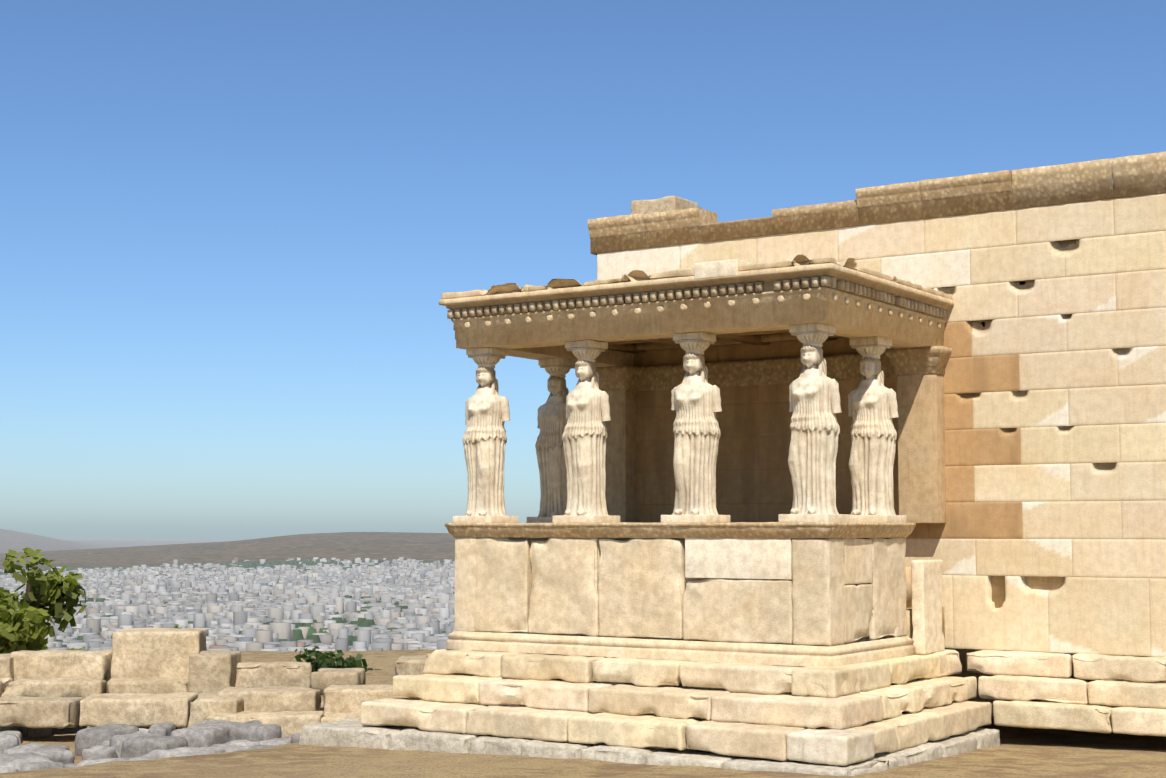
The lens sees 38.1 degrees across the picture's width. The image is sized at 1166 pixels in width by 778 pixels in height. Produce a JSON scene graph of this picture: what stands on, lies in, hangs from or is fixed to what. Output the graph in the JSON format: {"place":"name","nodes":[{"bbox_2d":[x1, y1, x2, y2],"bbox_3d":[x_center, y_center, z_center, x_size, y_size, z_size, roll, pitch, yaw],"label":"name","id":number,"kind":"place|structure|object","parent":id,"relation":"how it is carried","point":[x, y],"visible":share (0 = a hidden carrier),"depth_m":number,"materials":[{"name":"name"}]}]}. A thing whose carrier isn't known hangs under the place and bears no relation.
{"place":"outdoors","nodes":[
{"label":"outdoors","id":0,"kind":"place"},
{"bbox_2d":[0,529,1165,777],"bbox_3d":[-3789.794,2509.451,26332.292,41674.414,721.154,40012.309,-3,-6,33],"label":"ground","id":1,"kind":"structure","parent":0,"point":[1038,753],"depth_m":20.13,"materials":[{"name":"beige soil"}]},
{"bbox_2d":[0,547,88,653],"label":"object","id":2,"kind":"object","parent":1,"relation":"on","point":[25,626],"visible":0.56,"depth_m":45.53,"materials":[{"name":"green plant"}]},
{"bbox_2d":[0,720,300,772],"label":"bedrock outcrop","id":3,"kind":"object","parent":1,"relation":"on","point":[110,742],"visible":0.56,"depth_m":23.45,"materials":[{"name":"grey stone"}]},
{"bbox_2d":[0,627,426,737],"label":"ruin blocks","id":4,"kind":"structure","parent":3,"relation":"on","point":[146,678],"depth_m":26.59,"materials":[{"name":"stone"}]},
{"bbox_2d":[0,557,454,651],"bbox_3d":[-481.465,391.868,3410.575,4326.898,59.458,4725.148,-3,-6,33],"label":"city buildings","id":5,"kind":"structure","parent":1,"relation":"on","point":[197,599],"depth_m":2020.60,"materials":[{"name":"white concrete"}]},
{"bbox_2d":[0,558,454,646],"bbox_3d":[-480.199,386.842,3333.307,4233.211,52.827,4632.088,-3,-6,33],"label":"city trees","id":6,"kind":"object","parent":1,"relation":"on","point":[360,622],"depth_m":2399.46,"materials":[{"name":"green plant"}]},
{"bbox_2d":[289,644,368,671],"bbox_3d":[-5.663,7.690,37.740,2.159,3.852,2.227,0,-5,-1],"label":"shrub","id":7,"kind":"object","parent":1,"relation":"on","point":[322,660],"visible":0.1,"depth_m":38.00,"materials":[{"name":"green plant"}]},
{"bbox_2d":[299,718,999,775],"bbox_3d":[0.801,4.511,21.537,7.771,0.487,4.558,-3,-6,33],"label":"euthynteria","id":8,"kind":"object","parent":1,"relation":"on","point":[347,732],"visible":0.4,"depth_m":19.81,"materials":[{"name":"stone"}]},
{"bbox_2d":[361,649,1165,765],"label":"stone steps","id":9,"kind":"structure","parent":1,"relation":"on","point":[844,715],"depth_m":20.42,"materials":[{"name":"stone"}]},
{"bbox_2d":[446,631,915,666],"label":"base molding","id":10,"kind":"structure","parent":9,"relation":"on","point":[806,656],"depth_m":20.84,"materials":[{"name":"beige stone"}]},
{"bbox_2d":[454,537,944,654],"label":"podium orthostates","id":11,"kind":"object","parent":9,"relation":"on","point":[837,591],"visible":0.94,"depth_m":21.17,"materials":[{"name":"beige stone"}]},
{"bbox_2d":[463,347,509,515],"bbox_3d":[-1.324,0.591,22.977,0.594,2.285,0.616,2,-5,-20],"label":"caryatid","id":12,"kind":"object","parent":11,"relation":"on","point":[487,413],"visible":1,"depth_m":22.80,"materials":[{"name":"stone"}]},
{"bbox_2d":[535,358,576,516],"bbox_3d":[-0.382,0.710,24.413,0.597,2.286,0.613,2,-5,-22],"label":"caryatid","id":13,"kind":"object","parent":11,"relation":"on","point":[552,422],"visible":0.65,"depth_m":24.23,"materials":[{"name":"stone"}]},
{"bbox_2d":[562,339,610,515],"bbox_3d":[0.035,0.517,22.085,0.595,2.285,0.613,1,-5,-12],"label":"caryatid","id":14,"kind":"object","parent":11,"relation":"on","point":[584,436],"visible":0.98,"depth_m":21.90,"materials":[{"name":"stone"}]},
{"bbox_2d":[445,522,915,538],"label":"podium cornice","id":15,"kind":"structure","parent":11,"relation":"on","point":[847,530],"depth_m":20.95,"materials":[{"name":"beige stone"}]},
{"bbox_2d":[671,332,721,514],"bbox_3d":[1.405,0.442,21.184,0.613,2.285,0.594,1,-5,-10],"label":"caryatid","id":16,"kind":"object","parent":11,"relation":"on","point":[696,401],"visible":0.98,"depth_m":20.99,"materials":[{"name":"stone"}]},
{"bbox_2d":[605,374,945,522],"bbox_3d":[2.552,0.929,24.364,5.494,2.014,0.324,-3,-6,33],"label":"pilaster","id":17,"kind":"object","parent":11,"relation":"on","point":[921,457],"visible":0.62,"depth_m":22.95,"materials":[{"name":"stone"}]},
{"bbox_2d":[788,323,840,513],"bbox_3d":[2.760,0.367,20.291,0.624,2.286,0.597,0,-5,-3],"label":"caryatid","id":18,"kind":"object","parent":11,"relation":"on","point":[814,400],"visible":1,"depth_m":20.10,"materials":[{"name":"stone"}]},
{"bbox_2d":[848,336,898,514],"bbox_3d":[3.700,0.486,21.719,0.614,2.286,0.607,1,-5,-9],"label":"caryatid","id":19,"kind":"object","parent":11,"relation":"on","point":[872,406],"visible":0.98,"depth_m":21.53,"materials":[{"name":"stone"}]},
{"bbox_2d":[598,193,1165,656],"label":"wall","id":20,"kind":"structure","parent":9,"relation":"on","point":[1056,441],"depth_m":22.42,"materials":[{"name":"stone"}]},
{"bbox_2d":[439,263,953,366],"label":"porch entablature","id":21,"kind":"structure","parent":20,"relation":"attached to","point":[539,336],"depth_m":21.40,"materials":[{"name":"beige stone"}]},
{"bbox_2d":[447,276,945,318],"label":"dentils","id":22,"kind":"object","parent":21,"relation":"attached to","point":[860,290],"visible":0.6,"depth_m":21.36,"materials":[{"name":"stone"}]},
{"bbox_2d":[441,254,952,299],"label":"porch roof","id":23,"kind":"structure","parent":21,"relation":"on","point":[798,260],"depth_m":21.41,"materials":[{"name":"beige stone"}]},
{"bbox_2d":[464,293,940,328],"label":"architrave bosses","id":24,"kind":"object","parent":21,"relation":"attached to","point":[660,309],"visible":1,"depth_m":21.36,"materials":[{"name":"stone"}]},
{"bbox_2d":[694,259,750,278],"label":"stone block","id":25,"kind":"structure","parent":21,"relation":"on","point":[702,270],"depth_m":20.63,"materials":[{"name":"stone"}]},
{"bbox_2d":[596,346,951,391],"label":"anta capitals","id":26,"kind":"object","parent":20,"relation":"attached to","point":[895,363],"visible":0.75,"depth_m":24.48,"materials":[{"name":"stone"}]},
{"bbox_2d":[588,151,1165,254],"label":"wall cornice","id":27,"kind":"structure","parent":20,"relation":"on","point":[1136,175],"depth_m":23.40,"materials":[{"name":"stone"}]},
{"bbox_2d":[631,196,697,213],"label":"top block","id":28,"kind":"structure","parent":27,"relation":"on","point":[667,203],"depth_m":26.12,"materials":[{"name":"stone"}]},
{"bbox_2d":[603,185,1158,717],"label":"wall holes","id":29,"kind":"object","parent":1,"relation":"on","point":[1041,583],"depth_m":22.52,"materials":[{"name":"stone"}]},
{"bbox_2d":[0,0,1165,539],"label":"sky","id":30,"kind":"structure","parent":0,"point":[233,233],"materials":[{"name":"blue"}]},
{"bbox_2d":[453,514,905,579],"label":"stone slabs","id":31,"kind":"structure","parent":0,"point":[752,558],"depth_m":20.51,"materials":[{"name":"beige stone"}]},
{"bbox_2d":[608,329,841,353],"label":"porch ceiling","id":32,"kind":"structure","parent":0,"point":[752,338],"depth_m":24.30,"materials":[{"name":"beige stone"}]}
]}

